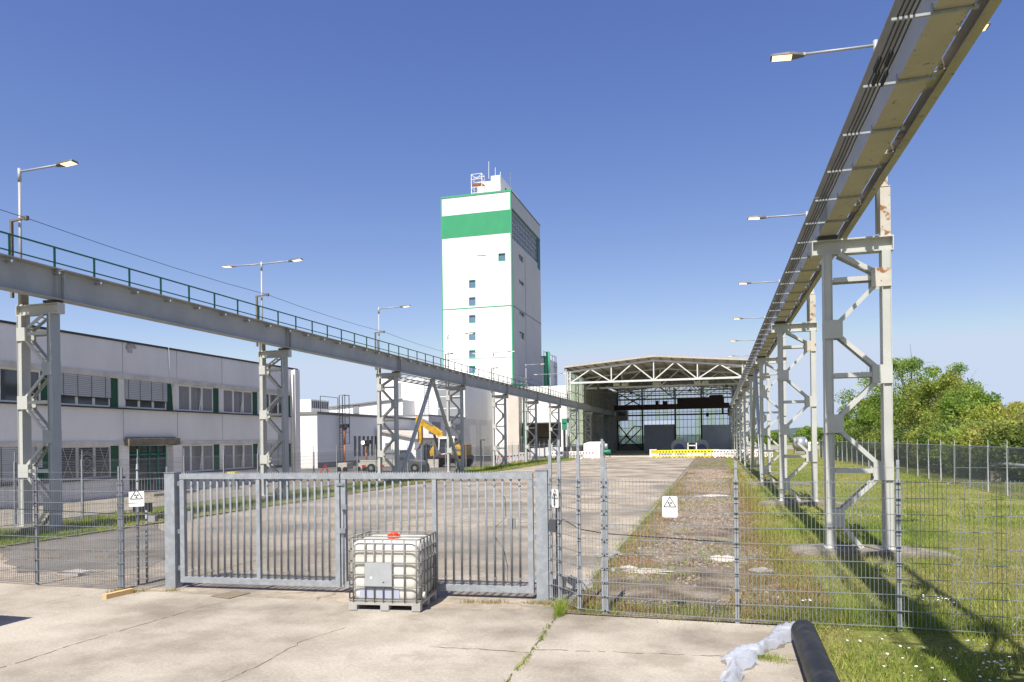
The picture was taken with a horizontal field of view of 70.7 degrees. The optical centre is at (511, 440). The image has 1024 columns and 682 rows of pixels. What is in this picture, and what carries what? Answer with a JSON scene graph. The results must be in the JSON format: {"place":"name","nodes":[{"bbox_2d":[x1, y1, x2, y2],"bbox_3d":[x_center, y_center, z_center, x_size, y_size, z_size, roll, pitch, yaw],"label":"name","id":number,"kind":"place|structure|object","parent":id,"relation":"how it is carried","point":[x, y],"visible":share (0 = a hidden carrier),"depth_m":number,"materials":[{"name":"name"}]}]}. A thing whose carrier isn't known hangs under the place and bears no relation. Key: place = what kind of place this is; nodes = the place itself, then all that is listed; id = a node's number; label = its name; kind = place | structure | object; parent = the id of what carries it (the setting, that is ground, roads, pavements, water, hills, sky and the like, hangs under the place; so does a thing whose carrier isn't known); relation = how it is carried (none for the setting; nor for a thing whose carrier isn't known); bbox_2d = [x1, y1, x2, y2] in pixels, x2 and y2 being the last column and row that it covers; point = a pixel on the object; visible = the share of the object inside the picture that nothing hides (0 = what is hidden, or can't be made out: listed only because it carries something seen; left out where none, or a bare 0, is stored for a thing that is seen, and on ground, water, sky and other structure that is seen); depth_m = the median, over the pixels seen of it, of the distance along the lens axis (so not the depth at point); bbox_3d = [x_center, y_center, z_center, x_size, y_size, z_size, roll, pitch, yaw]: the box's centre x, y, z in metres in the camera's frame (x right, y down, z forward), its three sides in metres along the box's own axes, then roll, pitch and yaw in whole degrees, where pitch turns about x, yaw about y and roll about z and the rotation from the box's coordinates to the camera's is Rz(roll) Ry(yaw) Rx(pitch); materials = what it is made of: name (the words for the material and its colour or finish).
{"place":"outdoors","nodes":[
{"label":"outdoors","id":0,"kind":"place"},
{"bbox_2d":[0,479,374,525],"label":"footpath","id":1,"kind":"structure","parent":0,"point":[106,506],"depth_m":32.09,"materials":[{"name":"grey concrete"}]},
{"bbox_2d":[0,463,542,545],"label":"verge","id":2,"kind":"structure","parent":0,"point":[206,510],"depth_m":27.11,"materials":[{"name":"green plant"}]},
{"bbox_2d":[0,293,90,532],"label":"crane trestle","id":3,"kind":"object","parent":2,"relation":"on","point":[52,310],"visible":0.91,"depth_m":21.67,"materials":[{"name":"metal"}]},
{"bbox_2d":[0,231,615,416],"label":"crane runway","id":4,"kind":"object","parent":3,"relation":"on","point":[30,278],"visible":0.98,"depth_m":28.15,"materials":[{"name":"metal"}]},
{"bbox_2d":[9,215,28,297],"bbox_3d":[-14.714,-5.468,21.553,0.682,2.400,0.100,-1,0,16],"label":"cable post","id":5,"kind":"object","parent":4,"relation":"attached to","point":[11,225],"visible":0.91,"depth_m":21.59,"materials":[{"name":"grey metal"}]},
{"bbox_2d":[0,209,566,390],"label":"overhead wire","id":6,"kind":"object","parent":5,"relation":"attached to","point":[226,283],"visible":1,"depth_m":29.06,"materials":[{"name":"black metal"}]},
{"bbox_2d":[17,159,77,303],"bbox_3d":[-13.797,-6.139,21.416,2.148,4.080,0.290,-1,0,16],"label":"street lamp","id":7,"kind":"object","parent":4,"relation":"attached to","point":[67,163],"visible":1,"depth_m":21.66,"materials":[{"name":"grey metal"}]},
{"bbox_2d":[233,343,299,499],"bbox_3d":[-11.195,-1.229,33.355,3.400,7.895,1.100,-1,0,16],"label":"crane trestle","id":8,"kind":"object","parent":2,"relation":"on","point":[265,370],"visible":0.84,"depth_m":33.22,"materials":[{"name":"metal"}]},
{"bbox_2d":[221,258,302,350],"bbox_3d":[-11.518,-6.168,33.242,4.202,4.080,0.290,-1,0,16],"label":"street lamp","id":9,"kind":"object","parent":8,"relation":"attached to","point":[261,264],"visible":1,"depth_m":33.20,"materials":[{"name":"grey metal"}]},
{"bbox_2d":[358,368,406,482],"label":"crane trestle","id":10,"kind":"object","parent":2,"relation":"on","point":[381,420],"visible":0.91,"depth_m":44.77,"materials":[{"name":"metal"}]},
{"bbox_2d":[399,379,461,479],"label":"portal brace","id":11,"kind":"object","parent":2,"relation":"on","point":[412,440],"visible":0.83,"depth_m":49.75,"materials":[{"name":"metal"}]},
{"bbox_2d":[438,382,472,472],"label":"crane trestle","id":12,"kind":"object","parent":2,"relation":"on","point":[449,397],"visible":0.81,"depth_m":56.29,"materials":[{"name":"metal"}]},
{"bbox_2d":[487,391,508,466],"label":"crane trestle","id":13,"kind":"object","parent":2,"relation":"on","point":[504,416],"visible":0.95,"depth_m":67.86,"materials":[{"name":"metal"}]},
{"bbox_2d":[517,398,538,462],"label":"crane trestle","id":14,"kind":"object","parent":2,"relation":"on","point":[535,402],"visible":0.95,"depth_m":79.38,"materials":[{"name":"metal"}]},
{"bbox_2d":[543,403,560,459],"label":"crane trestle","id":15,"kind":"object","parent":2,"relation":"on","point":[557,421],"visible":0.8,"depth_m":90.91,"materials":[{"name":"metal"}]},
{"bbox_2d":[0,455,553,526],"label":"side yard","id":16,"kind":"structure","parent":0,"point":[440,469],"depth_m":64.89,"materials":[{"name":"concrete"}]},
{"bbox_2d":[0,320,300,507],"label":"office building","id":17,"kind":"structure","parent":16,"relation":"on","point":[119,398],"depth_m":36.62,"materials":[{"name":"grey paint"}]},
{"bbox_2d":[0,367,47,401],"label":"window","id":18,"kind":"structure","parent":17,"relation":"in","point":[8,376],"depth_m":29.95,"materials":[{"name":"white glass"}]},
{"bbox_2d":[0,447,48,483],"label":"window","id":19,"kind":"structure","parent":17,"relation":"in","point":[8,457],"depth_m":29.77,"materials":[{"name":"white glass"}]},
{"bbox_2d":[61,373,121,407],"bbox_3d":[-19.631,-2.292,33.681,0.175,1.410,3.500,-1,0,16],"label":"window","id":20,"kind":"structure","parent":17,"relation":"in","point":[82,390],"depth_m":33.59,"materials":[{"name":"white"}]},
{"bbox_2d":[62,446,121,478],"bbox_3d":[-19.607,1.023,33.685,0.140,1.500,3.500,-1,0,16],"label":"window","id":21,"kind":"structure","parent":17,"relation":"in","point":[69,453],"depth_m":33.68,"materials":[{"name":"white glass"}]},
{"bbox_2d":[129,446,165,490],"bbox_3d":[-18.745,1.458,37.060,0.110,2.330,2.580,-1,0,16],"label":"entrance door","id":22,"kind":"structure","parent":17,"relation":"in","point":[158,452],"depth_m":37.17,"materials":[{"name":"green glass"}]},
{"bbox_2d":[124,379,175,409],"bbox_3d":[-18.624,-2.304,37.241,0.175,1.410,3.500,-1,0,16],"label":"window","id":23,"kind":"structure","parent":17,"relation":"in","point":[138,394],"depth_m":37.08,"materials":[{"name":"white glass"}]},
{"bbox_2d":[178,385,220,412],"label":"window","id":24,"kind":"structure","parent":17,"relation":"in","point":[190,398],"depth_m":40.72,"materials":[{"name":"white glass"}]},
{"bbox_2d":[182,444,221,471],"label":"window","id":25,"kind":"structure","parent":17,"relation":"in","point":[203,450],"depth_m":40.99,"materials":[{"name":"white glass"}]},
{"bbox_2d":[223,389,259,413],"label":"window","id":26,"kind":"structure","parent":17,"relation":"in","point":[234,401],"depth_m":44.30,"materials":[{"name":"white glass"}]},
{"bbox_2d":[224,444,259,468],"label":"window","id":27,"kind":"structure","parent":17,"relation":"in","point":[238,450],"depth_m":44.25,"materials":[{"name":"white glass"}]},
{"bbox_2d":[267,393,291,415],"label":"window","id":28,"kind":"structure","parent":17,"relation":"in","point":[270,397],"depth_m":47.93,"materials":[{"name":"white glass"}]},
{"bbox_2d":[267,443,291,466],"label":"window","id":29,"kind":"structure","parent":17,"relation":"in","point":[278,451],"depth_m":47.87,"materials":[{"name":"white glass"}]},
{"bbox_2d":[0,441,556,526],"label":"fence","id":30,"kind":"object","parent":16,"relation":"on","point":[144,463],"visible":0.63,"depth_m":32.76,"materials":[{"name":"metal"}]},
{"bbox_2d":[360,450,429,471],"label":"flatbed truck","id":31,"kind":"object","parent":16,"relation":"on","point":[418,462],"visible":0.63,"depth_m":60.10,"materials":[{"name":"black"}]},
{"bbox_2d":[381,377,492,454],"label":"machine hall","id":32,"kind":"structure","parent":16,"relation":"on","point":[477,414],"depth_m":112.94,"materials":[{"name":"white"}]},
{"bbox_2d":[414,415,472,467],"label":"wheeled excavator","id":33,"kind":"object","parent":16,"relation":"on","point":[432,428],"visible":0.61,"depth_m":70.03,"materials":[{"name":"yellow paint"}]},
{"bbox_2d":[440,167,541,454],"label":"shaft tower","id":34,"kind":"structure","parent":16,"relation":"on","point":[490,265],"depth_m":125.26,"materials":[{"name":"white paint"}]},
{"bbox_2d":[542,351,557,385],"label":"green trimmed silo","id":35,"kind":"object","parent":16,"relation":"on","point":[549,368],"visible":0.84,"depth_m":145.74,"materials":[{"name":"green"}]},
{"bbox_2d":[0,457,695,612],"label":"yard paving","id":36,"kind":"structure","parent":0,"point":[621,469],"depth_m":19.71,"materials":[{"name":"concrete"}]},
{"bbox_2d":[0,467,120,589],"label":"fence","id":37,"kind":"object","parent":36,"relation":"on","point":[36,536],"visible":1,"depth_m":13.07,"materials":[{"name":"metal"}]},
{"bbox_2d":[0,524,164,572],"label":"asphalt patch","id":38,"kind":"object","parent":36,"relation":"on","point":[28,563],"visible":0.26,"depth_m":17.21,"materials":[{"name":"grey asphalt"}]},
{"bbox_2d":[136,464,139,584],"bbox_3d":[-6.824,1.535,13.159,0.044,2.200,0.044,-1,0,38],"label":"sensor pole","id":39,"kind":"object","parent":36,"relation":"on","point":[137,510],"visible":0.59,"depth_m":13.14,"materials":[{"name":"grey metal"}]},
{"bbox_2d":[119,467,167,589],"bbox_3d":[-6.520,1.556,12.813,0.814,2.150,0.072,-1,0,-14],"label":"fence","id":40,"kind":"object","parent":36,"relation":"on","point":[122,542],"visible":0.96,"depth_m":12.74,"materials":[{"name":"metal"}]},
{"bbox_2d":[129,489,143,506],"bbox_3d":[-6.636,1.021,12.752,0.251,0.308,0.008,-1,0,-13],"label":"warning sign","id":41,"kind":"object","parent":40,"relation":"attached to","point":[136,498],"visible":1,"depth_m":12.75,"materials":[{"name":"white"}]},
{"bbox_2d":[164,472,182,587],"bbox_3d":[-6.022,1.599,12.875,0.258,2.052,0.216,-1,0,12],"label":"gate post","id":42,"kind":"object","parent":36,"relation":"on","point":[172,526],"visible":0.99,"depth_m":12.79,"materials":[{"name":"grey metal"}]},
{"bbox_2d":[179,472,341,586],"bbox_3d":[-4.393,1.527,12.538,3.053,1.955,0.087,-1,0,12],"label":"gate leaf","id":43,"kind":"object","parent":42,"relation":"attached to","point":[259,579],"visible":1,"depth_m":12.52,"materials":[{"name":"metal"}]},
{"bbox_2d":[0,459,571,547],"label":"kerb","id":44,"kind":"structure","parent":36,"relation":"on","point":[87,533],"depth_m":23.15,"materials":[{"name":"concrete"}]},
{"bbox_2d":[0,469,627,559],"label":"joint weeds","id":45,"kind":"object","parent":36,"relation":"on","point":[255,524],"visible":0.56,"depth_m":19.76,"materials":[{"name":"green plant"}]},
{"bbox_2d":[105,586,569,607],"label":"fence foot weeds","id":46,"kind":"object","parent":36,"relation":"on","point":[541,602],"visible":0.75,"depth_m":11.33,"materials":[{"name":"green plant"}]},
{"bbox_2d":[533,469,549,600],"bbox_3d":[0.471,1.508,11.519,0.248,2.072,0.206,-1,0,12],"label":"gate post","id":47,"kind":"object","parent":36,"relation":"on","point":[541,535],"visible":0.94,"depth_m":11.42,"materials":[{"name":"grey metal"}]},
{"bbox_2d":[336,471,534,593],"bbox_3d":[-1.298,1.489,11.898,3.364,1.955,0.163,-1,0,11],"label":"gate leaf","id":48,"kind":"object","parent":47,"relation":"attached to","point":[462,585],"visible":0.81,"depth_m":11.80,"materials":[{"name":"metal"}]},
{"bbox_2d":[553,575,592,590],"bbox_3d":[1.003,2.409,12.368,0.763,0.237,0.596,-1,0,30],"label":"rubble","id":49,"kind":"object","parent":36,"relation":"on","point":[585,584],"visible":0.51,"depth_m":12.19,"materials":[{"name":"concrete"}]},
{"bbox_2d":[548,439,605,613],"bbox_3d":[0.898,1.264,10.906,0.248,2.550,1.248,-1,0,-38],"label":"fence","id":50,"kind":"object","parent":36,"relation":"on","point":[560,547],"visible":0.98,"depth_m":10.72,"materials":[{"name":"metal"}]},
{"bbox_2d":[583,442,604,457],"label":"concrete hut","id":51,"kind":"object","parent":36,"relation":"on","point":[595,447],"visible":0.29,"depth_m":97.81,"materials":[{"name":"grey concrete"}]},
{"bbox_2d":[564,355,747,456],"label":"crane hall","id":52,"kind":"structure","parent":36,"relation":"on","point":[634,436],"depth_m":132.76,"materials":[{"name":"metal"}]},
{"bbox_2d":[644,424,674,449],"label":"sliding door","id":53,"kind":"structure","parent":52,"relation":"in","point":[659,437],"depth_m":151.96,"materials":[{"name":"grey metal"}]},
{"bbox_2d":[702,425,730,449],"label":"sliding door","id":54,"kind":"structure","parent":52,"relation":"in","point":[717,436],"depth_m":148.81,"materials":[{"name":"grey metal"}]},
{"bbox_2d":[565,457,789,624],"bbox_3d":[13.717,2.368,51.391,3.550,0.001,85.648,-1,0,16],"label":"gravel strip","id":55,"kind":"object","parent":36,"relation":"on","point":[718,593],"visible":0.4,"depth_m":13.27,"materials":[{"name":"gravel"}]},
{"bbox_2d":[554,485,680,610],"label":"strip edge weeds","id":56,"kind":"object","parent":55,"relation":"on","point":[644,521],"visible":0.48,"depth_m":18.25,"materials":[{"name":"green plant"}]},
{"bbox_2d":[615,458,791,582],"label":"strip grass","id":57,"kind":"structure","parent":55,"relation":"on","point":[689,550],"depth_m":15.77,"materials":[{"name":"green plant"}]},
{"bbox_2d":[566,469,848,624],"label":"strip weeds","id":58,"kind":"object","parent":55,"relation":"on","point":[807,588],"visible":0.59,"depth_m":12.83,"materials":[{"name":"green plant"}]},
{"bbox_2d":[300,394,415,467],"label":"annex building","id":59,"kind":"structure","parent":0,"point":[322,432],"depth_m":75.07,"materials":[{"name":"concrete"}]},
{"bbox_2d":[300,399,328,411],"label":"ventilation unit","id":60,"kind":"object","parent":59,"relation":"on","point":[308,405],"visible":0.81,"depth_m":104.39,"materials":[{"name":"grey metal"}]},
{"bbox_2d":[329,398,414,414],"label":"building","id":61,"kind":"structure","parent":0,"point":[406,407],"depth_m":110.20,"materials":[{"name":"white"}]},
{"bbox_2d":[0,583,806,681],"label":"concrete apron","id":62,"kind":"object","parent":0,"point":[227,639],"depth_m":9.13,"materials":[{"name":"beige concrete"}]},
{"bbox_2d":[348,531,436,612],"bbox_3d":[-1.831,2.005,11.276,1.180,1.135,1.004,-1,0,9],"label":"caged tank","id":63,"kind":"object","parent":62,"relation":"on","point":[394,568],"visible":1,"depth_m":10.84,"materials":[{"name":"plastic"}]},
{"bbox_2d":[548,593,570,617],"bbox_3d":[0.741,2.431,10.709,0.433,0.220,0.886,-1,0,9],"label":"grass tuft","id":64,"kind":"object","parent":62,"relation":"on","point":[559,610],"visible":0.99,"depth_m":10.59,"materials":[{"name":"green plant"}]},
{"bbox_2d":[720,621,795,681],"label":"plastic film","id":65,"kind":"object","parent":62,"relation":"on","point":[740,659],"visible":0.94,"depth_m":8.17,"materials":[{"name":"grey plastic"}]},
{"bbox_2d":[791,619,839,681],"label":"black pipe","id":66,"kind":"object","parent":62,"relation":"on","point":[816,664],"visible":1,"depth_m":7.59,"materials":[{"name":"black plastic"}]},
{"bbox_2d":[382,430,439,460],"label":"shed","id":67,"kind":"structure","parent":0,"point":[405,436],"depth_m":83.42,"materials":[{"name":"metal"}]},
{"bbox_2d":[44,443,818,624],"bbox_3d":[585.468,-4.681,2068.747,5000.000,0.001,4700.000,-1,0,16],"label":"ground","id":68,"kind":"structure","parent":0,"point":[680,619],"depth_m":10.48,"materials":[{"name":"beige concrete"}]},
{"bbox_2d":[0,0,1023,431],"label":"sky","id":69,"kind":"structure","parent":0,"point":[642,139],"materials":[{"name":"blue"}]},
{"bbox_2d":[468,456,582,469],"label":"verge grass","id":70,"kind":"structure","parent":0,"point":[523,463],"depth_m":72.12,"materials":[{"name":"green plant"}]},
{"bbox_2d":[507,385,566,453],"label":"loading building","id":71,"kind":"structure","parent":0,"point":[513,424],"depth_m":119.07,"materials":[{"name":"grey paint"}]},
{"bbox_2d":[600,469,791,617],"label":"gravel","id":72,"kind":"structure","parent":0,"point":[712,473],"depth_m":20.09,"materials":[{"name":"gravel"}]},
{"bbox_2d":[725,449,1023,681],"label":"lawn","id":73,"kind":"structure","parent":0,"point":[926,641],"depth_m":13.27,"materials":[{"name":"green plant"}]},
{"bbox_2d":[730,391,755,458],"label":"crane trestle","id":74,"kind":"object","parent":73,"relation":"on","point":[737,426],"visible":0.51,"depth_m":84.87,"materials":[{"name":"white metal"}]},
{"bbox_2d":[737,385,766,462],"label":"crane trestle","id":75,"kind":"object","parent":73,"relation":"on","point":[739,397],"visible":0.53,"depth_m":73.33,"materials":[{"name":"white metal"}]},
{"bbox_2d":[737,373,772,466],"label":"crane trestle","id":76,"kind":"object","parent":73,"relation":"on","point":[745,411],"visible":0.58,"depth_m":61.79,"materials":[{"name":"white metal"}]},
{"bbox_2d":[739,351,788,473],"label":"crane trestle","id":77,"kind":"object","parent":73,"relation":"on","point":[749,378],"visible":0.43,"depth_m":50.03,"materials":[{"name":"white metal"}]},
{"bbox_2d":[746,333,810,484],"bbox_3d":[14.205,-1.986,38.635,3.400,8.780,1.100,-1,0,16],"label":"crane trestle","id":78,"kind":"object","parent":73,"relation":"on","point":[762,360],"visible":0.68,"depth_m":38.65,"materials":[{"name":"white metal"}]},
{"bbox_2d":[751,367,760,480],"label":"portal brace","id":79,"kind":"object","parent":78,"relation":"attached to","point":[755,406],"visible":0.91,"depth_m":44.32,"materials":[{"name":"metal"}]},
{"bbox_2d":[548,595,1023,642],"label":"grass strip","id":80,"kind":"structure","parent":73,"relation":"on","point":[925,624],"depth_m":10.04,"materials":[{"name":"green plant"}]},
{"bbox_2d":[758,274,855,506],"bbox_3d":[10.938,-1.946,27.089,3.400,8.780,1.100,-1,0,16],"label":"crane trestle","id":81,"kind":"object","parent":73,"relation":"on","point":[782,327],"visible":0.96,"depth_m":27.03,"materials":[{"name":"white metal"}]},
{"bbox_2d":[794,425,822,444],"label":"broadleaf tree","id":82,"kind":"object","parent":73,"relation":"on","point":[804,431],"visible":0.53,"depth_m":212.47,"materials":[{"name":"green plant"}]},
{"bbox_2d":[603,460,1023,635],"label":"fence","id":83,"kind":"object","parent":73,"relation":"on","point":[897,514],"visible":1,"depth_m":9.58,"materials":[{"name":"metal"}]},
{"bbox_2d":[662,496,677,516],"bbox_3d":[2.214,0.935,10.123,0.208,0.295,0.008,-1,0,19],"label":"warning sign","id":84,"kind":"object","parent":83,"relation":"attached to","point":[669,506],"visible":1,"depth_m":10.12,"materials":[{"name":"white"}]},
{"bbox_2d":[835,422,893,459],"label":"bush","id":85,"kind":"object","parent":73,"relation":"on","point":[861,431],"visible":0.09,"depth_m":71.44,"materials":[{"name":"green plant"}]},
{"bbox_2d":[836,397,901,440],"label":"broadleaf tree","id":86,"kind":"object","parent":73,"relation":"on","point":[848,419],"visible":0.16,"depth_m":79.41,"materials":[{"name":"green plant"}]},
{"bbox_2d":[789,151,963,560],"bbox_3d":[7.670,-1.905,15.542,3.400,8.780,1.100,-1,0,16],"label":"crane trestle","id":87,"kind":"object","parent":73,"relation":"on","point":[827,248],"visible":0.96,"depth_m":15.50,"materials":[{"name":"white metal"}]},
{"bbox_2d":[727,0,1001,413],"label":"crane runway","id":88,"kind":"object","parent":87,"relation":"on","point":[915,39],"visible":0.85,"depth_m":10.84,"materials":[{"name":"grey metal"}]},
{"bbox_2d":[614,395,728,420],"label":"bridge crane","id":89,"kind":"object","parent":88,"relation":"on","point":[714,401],"visible":0.97,"depth_m":135.73,"materials":[{"name":"black metal"}]},
{"bbox_2d":[770,22,990,233],"bbox_3d":[7.710,-6.406,15.256,4.202,4.080,0.290,-1,0,16],"label":"street lamp","id":90,"kind":"object","parent":87,"relation":"attached to","point":[782,56],"visible":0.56,"depth_m":15.41,"materials":[{"name":"grey metal"}]},
{"bbox_2d":[834,347,983,430],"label":"broadleaf tree","id":91,"kind":"object","parent":73,"relation":"on","point":[908,365],"visible":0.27,"depth_m":69.90,"materials":[{"name":"green plant"}]},
{"bbox_2d":[893,419,928,465],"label":"bush","id":92,"kind":"object","parent":73,"relation":"on","point":[896,435],"visible":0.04,"depth_m":59.07,"materials":[{"name":"green plant"}]},
{"bbox_2d":[893,417,943,466],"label":"bush","id":93,"kind":"object","parent":73,"relation":"on","point":[907,436],"visible":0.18,"depth_m":55.11,"materials":[{"name":"green plant"}]},
{"bbox_2d":[819,438,1023,497],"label":"fence","id":94,"kind":"object","parent":73,"relation":"on","point":[980,454],"visible":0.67,"depth_m":38.08,"materials":[{"name":"grey metal"}]},
{"bbox_2d":[893,367,984,426],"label":"broadleaf tree","id":95,"kind":"object","parent":73,"relation":"on","point":[914,403],"visible":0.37,"depth_m":61.79,"materials":[{"name":"green plant"}]},
{"bbox_2d":[913,407,983,469],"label":"bush","id":96,"kind":"object","parent":73,"relation":"on","point":[924,439],"visible":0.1,"depth_m":49.45,"materials":[{"name":"green plant"}]},
{"bbox_2d":[923,415,1002,472],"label":"bush","id":97,"kind":"object","parent":73,"relation":"on","point":[952,432],"visible":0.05,"depth_m":45.68,"materials":[{"name":"green plant"}]},
{"bbox_2d":[920,386,1006,430],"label":"broadleaf tree","id":98,"kind":"object","parent":73,"relation":"on","point":[949,405],"visible":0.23,"depth_m":53.88,"materials":[{"name":"green plant"}]},
{"bbox_2d":[926,412,1023,475],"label":"bush","id":99,"kind":"object","parent":73,"relation":"on","point":[943,436],"visible":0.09,"depth_m":42.31,"materials":[{"name":"green plant"}]},
{"bbox_2d":[951,413,1023,478],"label":"bush","id":100,"kind":"object","parent":73,"relation":"on","point":[973,442],"visible":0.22,"depth_m":40.27,"materials":[{"name":"green plant"}]},
{"bbox_2d":[956,399,1023,427],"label":"broadleaf tree","id":101,"kind":"object","parent":73,"relation":"on","point":[993,409],"visible":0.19,"depth_m":49.09,"materials":[{"name":"green plant"}]},
{"bbox_2d":[966,419,1023,477],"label":"bush","id":102,"kind":"object","parent":73,"relation":"on","point":[1017,432],"visible":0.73,"depth_m":38.23,"materials":[{"name":"green plant"}]},
{"bbox_2d":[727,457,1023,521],"bbox_3d":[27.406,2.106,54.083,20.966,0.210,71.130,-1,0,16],"label":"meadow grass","id":103,"kind":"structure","parent":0,"point":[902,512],"depth_m":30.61,"materials":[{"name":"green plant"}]},
{"bbox_2d":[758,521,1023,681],"bbox_3d":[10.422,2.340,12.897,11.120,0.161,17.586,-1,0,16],"label":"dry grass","id":104,"kind":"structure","parent":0,"point":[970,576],"depth_m":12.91,"materials":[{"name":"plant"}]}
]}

